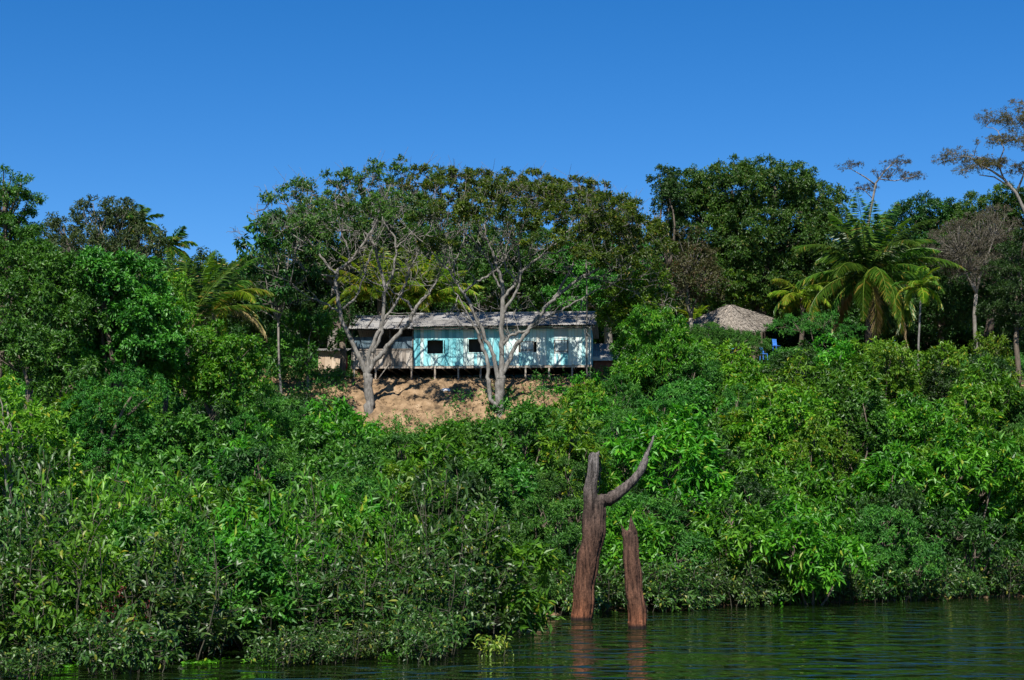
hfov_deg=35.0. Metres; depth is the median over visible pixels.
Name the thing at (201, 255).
leafy tree
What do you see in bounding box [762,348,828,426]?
light green bush
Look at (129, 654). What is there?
flooded shrub
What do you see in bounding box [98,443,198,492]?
leafy bush
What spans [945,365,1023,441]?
glossy bush
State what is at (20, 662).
flooded shrub
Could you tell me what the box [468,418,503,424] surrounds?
leafy bush
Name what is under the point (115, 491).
dark bush
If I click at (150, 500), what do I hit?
flooded shrub
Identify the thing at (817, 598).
flooded shrub
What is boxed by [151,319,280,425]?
leafy tree
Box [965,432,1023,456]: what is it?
leafy bush
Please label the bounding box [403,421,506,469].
leafy bush
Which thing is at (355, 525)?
glossy bush
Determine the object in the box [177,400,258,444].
leafy bush
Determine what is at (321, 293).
dense tree
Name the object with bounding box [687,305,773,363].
thatched hut
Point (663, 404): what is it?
fine leaved bush
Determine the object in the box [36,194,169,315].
vine tree
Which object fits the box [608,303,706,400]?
leafy tree
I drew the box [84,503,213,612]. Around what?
leafy bush
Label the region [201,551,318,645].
flooded shrub
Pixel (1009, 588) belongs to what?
flooded shrub
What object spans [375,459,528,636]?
flooded shrub
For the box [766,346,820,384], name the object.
fine leaved bush
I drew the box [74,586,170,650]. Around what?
shrub
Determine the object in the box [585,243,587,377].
pole
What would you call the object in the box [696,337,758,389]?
light green bush
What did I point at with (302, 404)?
dark bush
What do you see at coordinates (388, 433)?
glossy bush
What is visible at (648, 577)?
flooded shrub
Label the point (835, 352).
glossy bush
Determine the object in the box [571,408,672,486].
fine leaved bush
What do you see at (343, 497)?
glossy bush
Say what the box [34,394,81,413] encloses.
fine leaved bush
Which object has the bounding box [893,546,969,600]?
flooded shrub
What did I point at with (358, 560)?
flooded shrub
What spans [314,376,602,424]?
leaf litter
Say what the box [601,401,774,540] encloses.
glossy bush
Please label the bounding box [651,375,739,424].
leafy bush
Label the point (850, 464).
light green bush
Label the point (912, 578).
flooded shrub
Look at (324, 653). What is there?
flooded shrub
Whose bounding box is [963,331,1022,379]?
light green bush
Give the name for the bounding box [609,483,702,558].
dark bush
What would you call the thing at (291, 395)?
dark bush
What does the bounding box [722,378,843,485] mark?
light green bush
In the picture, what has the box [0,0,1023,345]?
sky
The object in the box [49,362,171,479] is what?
leafy tree
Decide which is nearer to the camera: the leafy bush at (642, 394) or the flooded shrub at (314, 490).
the flooded shrub at (314, 490)
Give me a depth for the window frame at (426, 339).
89.18 m
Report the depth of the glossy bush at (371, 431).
64.09 m
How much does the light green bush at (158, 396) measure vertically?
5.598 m
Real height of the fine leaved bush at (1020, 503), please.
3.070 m
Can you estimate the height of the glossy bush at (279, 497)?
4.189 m
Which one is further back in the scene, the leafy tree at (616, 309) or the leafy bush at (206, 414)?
the leafy tree at (616, 309)
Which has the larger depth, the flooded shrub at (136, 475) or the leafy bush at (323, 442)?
the leafy bush at (323, 442)
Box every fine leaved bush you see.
[0,390,27,408]
[0,511,68,607]
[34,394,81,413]
[185,481,236,509]
[228,412,278,461]
[236,383,277,419]
[236,395,309,464]
[243,381,283,435]
[247,441,304,487]
[261,460,309,490]
[280,473,380,525]
[336,437,383,475]
[342,475,433,513]
[345,431,435,477]
[467,523,563,606]
[488,417,528,455]
[509,494,609,582]
[527,455,586,551]
[541,412,613,478]
[543,405,568,417]
[570,407,658,489]
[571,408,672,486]
[575,490,714,579]
[601,373,651,421]
[631,385,694,463]
[650,349,726,415]
[718,382,763,445]
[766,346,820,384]
[829,502,947,600]
[996,387,1023,439]
[1002,496,1023,533]
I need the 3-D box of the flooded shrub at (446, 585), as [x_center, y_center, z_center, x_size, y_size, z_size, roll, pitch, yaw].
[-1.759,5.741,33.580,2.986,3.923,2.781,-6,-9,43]
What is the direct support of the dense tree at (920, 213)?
on the ground
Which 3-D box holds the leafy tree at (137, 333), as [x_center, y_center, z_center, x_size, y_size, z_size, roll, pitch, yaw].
[-14.763,1.740,60.380,5.146,10.267,5.035,2,-7,-18]
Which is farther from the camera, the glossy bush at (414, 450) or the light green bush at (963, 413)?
the light green bush at (963, 413)
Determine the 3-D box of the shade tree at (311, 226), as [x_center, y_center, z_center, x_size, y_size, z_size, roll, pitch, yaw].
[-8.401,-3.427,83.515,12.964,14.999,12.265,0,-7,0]
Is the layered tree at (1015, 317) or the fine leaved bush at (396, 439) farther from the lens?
the layered tree at (1015, 317)
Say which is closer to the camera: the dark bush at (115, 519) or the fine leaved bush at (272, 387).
the dark bush at (115, 519)
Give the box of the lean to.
[317,348,350,372]
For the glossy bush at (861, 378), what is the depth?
77.38 m
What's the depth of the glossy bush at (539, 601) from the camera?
37.91 m
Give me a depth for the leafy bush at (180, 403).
66.58 m
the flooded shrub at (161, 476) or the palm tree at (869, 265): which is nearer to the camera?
the flooded shrub at (161, 476)
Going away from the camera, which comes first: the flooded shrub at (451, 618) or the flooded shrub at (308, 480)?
the flooded shrub at (451, 618)
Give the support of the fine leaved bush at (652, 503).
on the ground
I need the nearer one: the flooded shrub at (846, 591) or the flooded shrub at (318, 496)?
the flooded shrub at (318, 496)
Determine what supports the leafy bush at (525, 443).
on the ground
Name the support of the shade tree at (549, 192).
on the ground
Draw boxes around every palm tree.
[113,204,164,276]
[144,225,197,275]
[148,247,280,409]
[172,246,275,357]
[323,247,436,317]
[378,247,484,313]
[677,305,708,320]
[767,278,830,346]
[786,191,965,347]
[889,266,944,396]
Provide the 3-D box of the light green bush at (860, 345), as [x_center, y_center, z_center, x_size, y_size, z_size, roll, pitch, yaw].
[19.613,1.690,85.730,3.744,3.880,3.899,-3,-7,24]
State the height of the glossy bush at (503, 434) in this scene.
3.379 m
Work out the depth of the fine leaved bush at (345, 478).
42.91 m
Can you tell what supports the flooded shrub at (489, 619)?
on the ground
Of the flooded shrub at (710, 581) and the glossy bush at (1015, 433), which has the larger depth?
the glossy bush at (1015, 433)
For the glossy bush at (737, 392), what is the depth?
77.34 m
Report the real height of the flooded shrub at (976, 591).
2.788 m
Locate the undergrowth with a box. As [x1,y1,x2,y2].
[191,345,1023,612]
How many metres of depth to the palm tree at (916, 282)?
86.19 m
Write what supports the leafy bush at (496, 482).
on the ground
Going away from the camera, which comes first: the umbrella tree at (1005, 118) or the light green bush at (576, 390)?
the light green bush at (576, 390)
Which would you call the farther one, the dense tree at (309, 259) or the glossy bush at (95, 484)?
the dense tree at (309, 259)
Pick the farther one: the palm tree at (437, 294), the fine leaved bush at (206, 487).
the palm tree at (437, 294)
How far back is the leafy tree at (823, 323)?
90.76 m
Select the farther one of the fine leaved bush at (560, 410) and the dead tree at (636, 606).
the fine leaved bush at (560, 410)
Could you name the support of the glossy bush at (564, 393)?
on the ground
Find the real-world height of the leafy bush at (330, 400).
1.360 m
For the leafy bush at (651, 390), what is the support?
on the ground
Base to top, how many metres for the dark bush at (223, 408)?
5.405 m
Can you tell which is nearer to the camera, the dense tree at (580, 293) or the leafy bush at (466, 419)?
the leafy bush at (466, 419)
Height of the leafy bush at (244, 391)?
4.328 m
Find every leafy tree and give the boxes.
[0,235,109,431]
[0,316,107,415]
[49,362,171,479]
[50,244,189,409]
[140,269,204,420]
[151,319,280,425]
[164,246,266,335]
[252,306,347,389]
[587,264,677,335]
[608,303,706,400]
[655,224,730,328]
[680,320,772,356]
[703,266,771,332]
[763,309,868,347]
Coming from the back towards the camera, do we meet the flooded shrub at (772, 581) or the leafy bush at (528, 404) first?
the leafy bush at (528, 404)
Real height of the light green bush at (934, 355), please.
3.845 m
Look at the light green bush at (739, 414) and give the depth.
69.67 m
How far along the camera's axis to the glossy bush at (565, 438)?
62.39 m
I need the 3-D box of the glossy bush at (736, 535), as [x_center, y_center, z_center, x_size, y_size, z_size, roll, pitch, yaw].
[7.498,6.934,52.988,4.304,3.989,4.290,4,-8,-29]
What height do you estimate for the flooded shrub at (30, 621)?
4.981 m
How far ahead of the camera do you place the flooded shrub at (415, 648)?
30.56 m
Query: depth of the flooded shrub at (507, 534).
43.00 m
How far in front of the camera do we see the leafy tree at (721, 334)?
90.12 m
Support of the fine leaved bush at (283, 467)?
on the ground
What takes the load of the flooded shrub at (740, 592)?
on the ground
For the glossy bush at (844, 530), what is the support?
on the ground
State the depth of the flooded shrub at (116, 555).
31.63 m
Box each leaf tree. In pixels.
[0,372,95,542]
[218,208,326,393]
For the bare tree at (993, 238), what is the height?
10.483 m
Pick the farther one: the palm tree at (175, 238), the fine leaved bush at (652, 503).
the palm tree at (175, 238)
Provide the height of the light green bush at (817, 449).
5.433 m
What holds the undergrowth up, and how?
on the ground
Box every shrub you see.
[0,431,107,649]
[0,471,89,652]
[0,493,176,665]
[0,511,87,661]
[0,621,6,648]
[0,632,84,679]
[11,490,107,546]
[16,437,106,531]
[17,447,164,603]
[25,508,178,656]
[48,604,189,674]
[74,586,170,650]
[88,535,260,654]
[92,515,273,661]
[113,453,179,499]
[116,449,228,555]
[126,527,256,649]
[129,450,188,492]
[141,479,218,554]
[151,475,178,501]
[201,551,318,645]
[232,437,342,634]
[235,538,413,649]
[236,622,332,667]
[265,497,351,580]
[281,482,354,592]
[284,455,358,534]
[290,625,359,664]
[291,513,439,643]
[306,461,355,514]
[325,617,401,660]
[349,456,453,618]
[353,525,489,648]
[372,501,436,616]
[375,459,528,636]
[376,610,461,661]
[379,523,537,639]
[384,600,473,657]
[477,506,537,612]
[526,552,603,614]
[537,556,619,611]
[569,555,648,613]
[596,549,702,611]
[611,553,724,610]
[676,565,736,607]
[684,548,776,607]
[722,559,799,605]
[759,553,826,604]
[807,562,873,603]
[840,548,911,602]
[875,555,936,600]
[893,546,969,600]
[944,561,994,598]
[961,555,1023,597]
[996,549,1023,595]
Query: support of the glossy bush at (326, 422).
on the ground
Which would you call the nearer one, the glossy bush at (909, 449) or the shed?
the glossy bush at (909, 449)
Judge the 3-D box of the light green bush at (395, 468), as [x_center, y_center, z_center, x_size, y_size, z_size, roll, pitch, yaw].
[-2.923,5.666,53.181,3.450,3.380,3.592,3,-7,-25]
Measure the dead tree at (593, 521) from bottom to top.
5.461 m
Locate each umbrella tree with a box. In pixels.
[835,154,927,336]
[931,98,1023,212]
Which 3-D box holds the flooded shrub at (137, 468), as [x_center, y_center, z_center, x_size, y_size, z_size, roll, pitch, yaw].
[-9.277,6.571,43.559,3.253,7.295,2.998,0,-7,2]
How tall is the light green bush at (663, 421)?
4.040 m
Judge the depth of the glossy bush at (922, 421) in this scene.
72.30 m
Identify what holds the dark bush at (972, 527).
on the ground
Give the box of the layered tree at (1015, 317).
[974,227,1023,387]
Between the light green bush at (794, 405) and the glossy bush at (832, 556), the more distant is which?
the light green bush at (794, 405)
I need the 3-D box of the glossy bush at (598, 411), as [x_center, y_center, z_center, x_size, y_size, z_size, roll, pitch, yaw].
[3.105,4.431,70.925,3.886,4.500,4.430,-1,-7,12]
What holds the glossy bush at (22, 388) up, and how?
on the ground
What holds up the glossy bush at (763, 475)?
on the ground
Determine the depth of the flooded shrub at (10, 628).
30.83 m
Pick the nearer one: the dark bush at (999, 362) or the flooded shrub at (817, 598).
the flooded shrub at (817, 598)
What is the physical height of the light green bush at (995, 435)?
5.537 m
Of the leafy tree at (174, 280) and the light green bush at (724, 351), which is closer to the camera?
the leafy tree at (174, 280)
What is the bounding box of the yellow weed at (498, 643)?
[472,630,513,656]
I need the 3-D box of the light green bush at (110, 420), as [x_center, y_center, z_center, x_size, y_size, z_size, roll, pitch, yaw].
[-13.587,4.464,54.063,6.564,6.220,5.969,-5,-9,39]
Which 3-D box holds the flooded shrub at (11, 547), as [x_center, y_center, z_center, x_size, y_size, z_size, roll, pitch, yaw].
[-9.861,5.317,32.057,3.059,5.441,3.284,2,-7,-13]
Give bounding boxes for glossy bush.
[0,384,39,410]
[0,396,71,483]
[54,469,108,497]
[170,495,348,642]
[183,474,294,538]
[194,436,278,495]
[231,409,284,445]
[237,476,307,519]
[278,394,385,440]
[283,490,405,617]
[290,481,404,593]
[299,415,395,469]
[372,426,497,478]
[385,427,410,461]
[401,501,570,635]
[427,419,471,433]
[471,419,519,457]
[517,429,600,497]
[549,371,616,408]
[560,390,622,427]
[562,465,646,518]
[570,500,687,585]
[600,408,676,478]
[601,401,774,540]
[615,361,673,400]
[682,491,815,588]
[708,382,753,416]
[715,442,779,556]
[731,494,877,605]
[741,402,800,472]
[765,465,806,496]
[768,457,862,538]
[794,496,862,579]
[805,332,870,375]
[805,351,917,457]
[843,438,942,548]
[874,388,966,460]
[888,440,927,464]
[912,420,1023,567]
[914,398,949,415]
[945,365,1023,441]
[948,353,1019,439]
[991,428,1023,505]
[991,506,1023,575]
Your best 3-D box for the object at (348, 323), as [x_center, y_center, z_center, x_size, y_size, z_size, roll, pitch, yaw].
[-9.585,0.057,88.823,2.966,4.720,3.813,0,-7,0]
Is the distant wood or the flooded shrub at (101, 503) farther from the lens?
the distant wood
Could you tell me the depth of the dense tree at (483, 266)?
103.83 m
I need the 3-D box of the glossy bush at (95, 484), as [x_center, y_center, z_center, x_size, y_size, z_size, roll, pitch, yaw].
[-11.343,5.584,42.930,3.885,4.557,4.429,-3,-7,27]
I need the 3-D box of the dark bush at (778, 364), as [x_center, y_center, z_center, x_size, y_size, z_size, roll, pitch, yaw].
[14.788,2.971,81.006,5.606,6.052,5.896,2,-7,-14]
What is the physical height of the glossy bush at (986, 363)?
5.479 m
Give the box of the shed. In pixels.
[592,343,625,377]
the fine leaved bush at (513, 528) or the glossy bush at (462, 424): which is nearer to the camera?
the fine leaved bush at (513, 528)
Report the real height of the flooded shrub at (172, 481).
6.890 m
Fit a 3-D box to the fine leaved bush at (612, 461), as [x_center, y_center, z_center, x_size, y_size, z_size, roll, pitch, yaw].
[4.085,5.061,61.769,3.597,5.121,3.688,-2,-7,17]
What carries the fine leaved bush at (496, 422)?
on the ground
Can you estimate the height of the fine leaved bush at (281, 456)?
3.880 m
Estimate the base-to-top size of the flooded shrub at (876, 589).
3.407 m
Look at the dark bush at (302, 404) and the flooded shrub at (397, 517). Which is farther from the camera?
the dark bush at (302, 404)
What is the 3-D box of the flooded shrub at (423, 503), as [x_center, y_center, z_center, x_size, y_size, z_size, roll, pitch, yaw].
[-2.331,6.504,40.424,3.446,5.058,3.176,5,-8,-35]
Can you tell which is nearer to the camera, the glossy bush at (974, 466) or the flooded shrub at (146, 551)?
the flooded shrub at (146, 551)
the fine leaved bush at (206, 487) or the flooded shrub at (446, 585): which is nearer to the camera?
the flooded shrub at (446, 585)
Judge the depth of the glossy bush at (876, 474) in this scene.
61.25 m
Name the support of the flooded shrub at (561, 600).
on the ground
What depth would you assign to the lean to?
92.48 m
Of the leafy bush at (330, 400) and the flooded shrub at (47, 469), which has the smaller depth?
the flooded shrub at (47, 469)
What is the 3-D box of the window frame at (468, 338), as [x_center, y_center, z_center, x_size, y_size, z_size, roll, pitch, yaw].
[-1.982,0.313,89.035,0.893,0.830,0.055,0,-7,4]
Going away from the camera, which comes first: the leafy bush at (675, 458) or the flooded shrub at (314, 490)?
the flooded shrub at (314, 490)
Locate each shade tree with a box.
[227,148,474,414]
[383,152,679,416]
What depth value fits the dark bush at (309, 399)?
76.44 m
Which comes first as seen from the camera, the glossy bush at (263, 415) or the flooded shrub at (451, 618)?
the flooded shrub at (451, 618)
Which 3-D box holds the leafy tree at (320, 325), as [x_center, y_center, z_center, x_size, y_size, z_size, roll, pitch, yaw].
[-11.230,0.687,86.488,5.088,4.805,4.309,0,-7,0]
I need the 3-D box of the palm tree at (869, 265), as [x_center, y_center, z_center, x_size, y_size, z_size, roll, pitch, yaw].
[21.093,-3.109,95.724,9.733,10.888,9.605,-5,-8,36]
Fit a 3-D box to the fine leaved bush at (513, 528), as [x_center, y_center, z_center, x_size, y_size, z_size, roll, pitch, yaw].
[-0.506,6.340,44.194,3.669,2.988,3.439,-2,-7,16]
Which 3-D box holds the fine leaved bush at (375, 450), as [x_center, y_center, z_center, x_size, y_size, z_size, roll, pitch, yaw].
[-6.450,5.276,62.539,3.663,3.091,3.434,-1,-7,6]
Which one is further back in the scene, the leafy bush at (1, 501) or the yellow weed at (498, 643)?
the leafy bush at (1, 501)
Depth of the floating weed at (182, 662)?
29.88 m
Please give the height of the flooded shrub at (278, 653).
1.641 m
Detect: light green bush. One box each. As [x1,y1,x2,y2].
[34,385,198,480]
[84,478,222,550]
[126,368,200,421]
[379,461,443,482]
[382,472,470,535]
[530,394,633,521]
[537,404,558,428]
[549,377,604,409]
[647,405,677,431]
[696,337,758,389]
[700,406,754,457]
[709,352,782,407]
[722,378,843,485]
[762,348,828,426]
[784,406,850,511]
[813,420,862,486]
[846,336,919,396]
[859,336,927,407]
[912,339,968,399]
[913,421,1023,547]
[936,374,1007,445]
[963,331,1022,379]
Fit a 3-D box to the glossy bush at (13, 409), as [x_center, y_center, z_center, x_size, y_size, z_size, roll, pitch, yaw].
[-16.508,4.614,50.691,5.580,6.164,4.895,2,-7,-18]
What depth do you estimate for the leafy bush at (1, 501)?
35.78 m
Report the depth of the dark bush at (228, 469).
47.37 m
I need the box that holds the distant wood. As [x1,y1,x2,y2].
[1,224,1023,360]
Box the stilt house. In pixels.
[349,311,598,379]
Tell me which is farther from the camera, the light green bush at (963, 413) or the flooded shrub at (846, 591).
the light green bush at (963, 413)
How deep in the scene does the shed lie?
91.93 m
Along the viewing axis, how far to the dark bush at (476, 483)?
41.88 m
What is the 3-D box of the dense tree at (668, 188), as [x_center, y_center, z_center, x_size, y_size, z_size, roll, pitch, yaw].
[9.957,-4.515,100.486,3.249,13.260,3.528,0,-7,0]
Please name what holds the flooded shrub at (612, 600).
on the ground
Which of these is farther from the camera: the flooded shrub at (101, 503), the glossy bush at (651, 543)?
the glossy bush at (651, 543)
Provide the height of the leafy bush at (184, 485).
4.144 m
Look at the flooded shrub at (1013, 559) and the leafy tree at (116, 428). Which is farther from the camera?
the flooded shrub at (1013, 559)
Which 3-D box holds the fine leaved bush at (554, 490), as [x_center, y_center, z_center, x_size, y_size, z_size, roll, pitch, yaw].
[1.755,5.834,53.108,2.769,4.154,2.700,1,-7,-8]
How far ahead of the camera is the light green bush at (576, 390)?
79.31 m
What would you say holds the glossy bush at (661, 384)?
on the ground
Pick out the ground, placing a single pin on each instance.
(424, 395)
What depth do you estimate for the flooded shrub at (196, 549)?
33.43 m
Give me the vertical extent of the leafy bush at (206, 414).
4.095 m
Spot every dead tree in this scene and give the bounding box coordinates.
[571,435,654,620]
[621,516,646,628]
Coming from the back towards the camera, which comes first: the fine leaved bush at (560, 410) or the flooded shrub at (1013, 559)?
the fine leaved bush at (560, 410)
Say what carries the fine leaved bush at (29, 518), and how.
on the ground
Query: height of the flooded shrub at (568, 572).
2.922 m
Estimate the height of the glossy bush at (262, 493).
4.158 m
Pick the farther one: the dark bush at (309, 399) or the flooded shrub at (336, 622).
the dark bush at (309, 399)
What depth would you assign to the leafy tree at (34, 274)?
58.00 m
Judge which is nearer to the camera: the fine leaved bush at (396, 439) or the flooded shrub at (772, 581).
the flooded shrub at (772, 581)
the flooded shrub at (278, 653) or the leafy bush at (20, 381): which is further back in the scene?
the leafy bush at (20, 381)
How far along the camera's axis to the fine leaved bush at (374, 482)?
48.00 m
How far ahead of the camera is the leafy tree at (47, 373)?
53.35 m
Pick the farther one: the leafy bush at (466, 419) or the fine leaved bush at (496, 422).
the leafy bush at (466, 419)
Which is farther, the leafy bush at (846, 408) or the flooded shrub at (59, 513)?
the leafy bush at (846, 408)
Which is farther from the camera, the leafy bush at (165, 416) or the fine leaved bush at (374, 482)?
the leafy bush at (165, 416)
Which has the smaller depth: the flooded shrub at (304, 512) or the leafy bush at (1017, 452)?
the flooded shrub at (304, 512)
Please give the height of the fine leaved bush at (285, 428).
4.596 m
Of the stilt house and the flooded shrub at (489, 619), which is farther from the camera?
the stilt house
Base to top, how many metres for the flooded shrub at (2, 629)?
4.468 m
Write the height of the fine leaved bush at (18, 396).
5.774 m
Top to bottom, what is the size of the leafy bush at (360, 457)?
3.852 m
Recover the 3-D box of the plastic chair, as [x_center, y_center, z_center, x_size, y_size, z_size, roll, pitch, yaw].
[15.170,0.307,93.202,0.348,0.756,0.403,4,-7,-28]
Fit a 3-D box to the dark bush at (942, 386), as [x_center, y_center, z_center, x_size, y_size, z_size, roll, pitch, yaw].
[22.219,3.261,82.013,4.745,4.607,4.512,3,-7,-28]
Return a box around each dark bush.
[70,501,153,533]
[100,473,170,518]
[169,395,236,460]
[182,431,322,511]
[255,389,328,425]
[284,390,311,405]
[290,390,352,417]
[368,452,506,579]
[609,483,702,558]
[698,470,797,562]
[718,445,766,476]
[753,338,851,397]
[841,477,946,559]
[910,360,985,410]
[913,503,1023,592]
[943,349,1016,392]
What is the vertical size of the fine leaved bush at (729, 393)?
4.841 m
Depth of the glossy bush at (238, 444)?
51.35 m
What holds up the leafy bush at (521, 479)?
on the ground
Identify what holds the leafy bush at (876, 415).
on the ground
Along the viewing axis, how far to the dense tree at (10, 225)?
62.84 m
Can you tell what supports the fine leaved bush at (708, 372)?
on the ground
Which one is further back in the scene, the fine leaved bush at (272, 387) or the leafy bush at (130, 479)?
the fine leaved bush at (272, 387)
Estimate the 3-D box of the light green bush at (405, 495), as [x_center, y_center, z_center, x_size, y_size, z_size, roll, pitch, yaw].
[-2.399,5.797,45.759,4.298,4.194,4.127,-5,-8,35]
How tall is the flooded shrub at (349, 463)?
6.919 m
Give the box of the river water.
[0,596,1023,679]
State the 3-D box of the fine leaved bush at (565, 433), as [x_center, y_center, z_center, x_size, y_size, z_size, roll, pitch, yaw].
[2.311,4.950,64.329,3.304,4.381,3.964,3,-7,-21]
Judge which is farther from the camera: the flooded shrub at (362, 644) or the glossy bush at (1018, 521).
the glossy bush at (1018, 521)
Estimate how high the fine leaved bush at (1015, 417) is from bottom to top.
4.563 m
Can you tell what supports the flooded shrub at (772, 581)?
on the ground
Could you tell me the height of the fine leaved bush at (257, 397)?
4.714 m
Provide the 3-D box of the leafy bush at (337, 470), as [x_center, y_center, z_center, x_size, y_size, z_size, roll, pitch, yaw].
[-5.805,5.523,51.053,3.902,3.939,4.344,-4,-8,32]
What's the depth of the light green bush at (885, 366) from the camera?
82.74 m
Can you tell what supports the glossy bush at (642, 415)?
on the ground
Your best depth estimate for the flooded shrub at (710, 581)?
50.27 m
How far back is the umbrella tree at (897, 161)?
105.81 m
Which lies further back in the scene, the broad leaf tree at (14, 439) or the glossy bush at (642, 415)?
the glossy bush at (642, 415)
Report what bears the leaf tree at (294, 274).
on the ground
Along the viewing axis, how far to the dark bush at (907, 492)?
58.70 m
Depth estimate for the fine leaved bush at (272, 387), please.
76.35 m
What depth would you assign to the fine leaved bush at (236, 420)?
59.16 m
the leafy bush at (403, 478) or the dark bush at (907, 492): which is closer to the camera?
the leafy bush at (403, 478)
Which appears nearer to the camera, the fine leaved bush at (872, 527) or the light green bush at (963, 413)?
the fine leaved bush at (872, 527)
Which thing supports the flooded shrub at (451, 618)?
on the ground
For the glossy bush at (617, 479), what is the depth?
58.35 m
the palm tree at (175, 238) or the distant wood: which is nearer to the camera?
the palm tree at (175, 238)
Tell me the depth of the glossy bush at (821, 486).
60.85 m
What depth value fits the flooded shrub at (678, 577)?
48.22 m
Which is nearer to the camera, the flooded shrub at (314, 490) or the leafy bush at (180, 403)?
the flooded shrub at (314, 490)
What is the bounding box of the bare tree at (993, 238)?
[918,203,1022,348]
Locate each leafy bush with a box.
[0,490,44,549]
[1,357,71,398]
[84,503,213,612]
[93,467,168,506]
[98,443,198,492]
[125,405,250,484]
[133,410,188,441]
[152,392,209,421]
[165,483,287,550]
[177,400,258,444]
[177,525,323,648]
[200,412,229,438]
[206,381,273,411]
[270,418,373,485]
[286,447,385,492]
[295,452,395,511]
[311,397,344,407]
[322,404,361,433]
[347,472,413,510]
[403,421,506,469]
[428,417,475,429]
[437,454,533,537]
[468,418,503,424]
[470,461,544,517]
[477,404,565,508]
[483,397,562,448]
[600,370,660,406]
[610,390,646,410]
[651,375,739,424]
[656,426,711,491]
[697,416,745,489]
[806,375,886,477]
[820,391,907,458]
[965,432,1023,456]
[1005,398,1023,423]
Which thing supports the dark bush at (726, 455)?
on the ground
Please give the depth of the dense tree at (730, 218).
101.08 m
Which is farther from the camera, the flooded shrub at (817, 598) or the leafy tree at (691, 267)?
the leafy tree at (691, 267)
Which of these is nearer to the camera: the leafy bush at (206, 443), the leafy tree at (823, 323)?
the leafy bush at (206, 443)
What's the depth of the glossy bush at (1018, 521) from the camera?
61.42 m
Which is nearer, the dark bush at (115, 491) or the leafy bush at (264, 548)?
the leafy bush at (264, 548)
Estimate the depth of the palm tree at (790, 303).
96.67 m
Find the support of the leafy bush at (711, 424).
on the ground
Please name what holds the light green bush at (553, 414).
on the ground
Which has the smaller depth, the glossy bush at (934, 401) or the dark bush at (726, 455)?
the dark bush at (726, 455)
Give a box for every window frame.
[426,339,443,354]
[468,338,483,352]
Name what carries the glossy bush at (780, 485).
on the ground
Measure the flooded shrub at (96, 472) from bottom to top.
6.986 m
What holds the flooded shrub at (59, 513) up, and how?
on the ground
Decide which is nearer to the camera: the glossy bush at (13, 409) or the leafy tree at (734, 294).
the glossy bush at (13, 409)
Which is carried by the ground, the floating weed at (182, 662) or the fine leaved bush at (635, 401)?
the fine leaved bush at (635, 401)
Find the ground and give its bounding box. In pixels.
[228,365,1023,621]
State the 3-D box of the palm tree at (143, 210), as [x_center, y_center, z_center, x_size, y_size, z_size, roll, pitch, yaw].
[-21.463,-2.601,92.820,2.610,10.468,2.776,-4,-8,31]
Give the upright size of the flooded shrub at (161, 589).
4.132 m
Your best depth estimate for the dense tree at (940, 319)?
101.43 m
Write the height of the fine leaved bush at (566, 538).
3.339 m
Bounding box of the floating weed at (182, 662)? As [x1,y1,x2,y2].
[16,651,394,671]
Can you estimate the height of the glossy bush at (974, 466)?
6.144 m
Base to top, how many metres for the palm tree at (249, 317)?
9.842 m
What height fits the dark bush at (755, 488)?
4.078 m
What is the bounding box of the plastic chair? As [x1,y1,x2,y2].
[772,339,779,348]
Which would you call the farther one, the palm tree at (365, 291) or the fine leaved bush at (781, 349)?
the palm tree at (365, 291)
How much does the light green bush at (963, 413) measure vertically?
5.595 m
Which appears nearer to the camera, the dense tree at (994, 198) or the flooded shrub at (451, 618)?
the flooded shrub at (451, 618)
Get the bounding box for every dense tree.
[0,163,48,382]
[231,262,397,358]
[255,183,438,350]
[398,200,598,312]
[535,228,678,343]
[645,163,695,330]
[657,153,859,364]
[854,244,1023,350]
[866,190,975,351]
[932,181,1023,339]
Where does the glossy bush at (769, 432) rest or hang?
on the ground
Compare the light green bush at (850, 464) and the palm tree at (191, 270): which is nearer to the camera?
the light green bush at (850, 464)
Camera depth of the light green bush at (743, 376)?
80.26 m
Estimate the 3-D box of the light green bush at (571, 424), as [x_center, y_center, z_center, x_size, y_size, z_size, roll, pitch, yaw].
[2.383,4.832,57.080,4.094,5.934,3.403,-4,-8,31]
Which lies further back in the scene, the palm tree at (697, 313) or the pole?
the palm tree at (697, 313)
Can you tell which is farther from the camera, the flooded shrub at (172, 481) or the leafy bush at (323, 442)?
the leafy bush at (323, 442)
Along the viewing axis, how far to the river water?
32.53 m
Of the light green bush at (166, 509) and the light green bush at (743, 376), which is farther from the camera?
the light green bush at (743, 376)

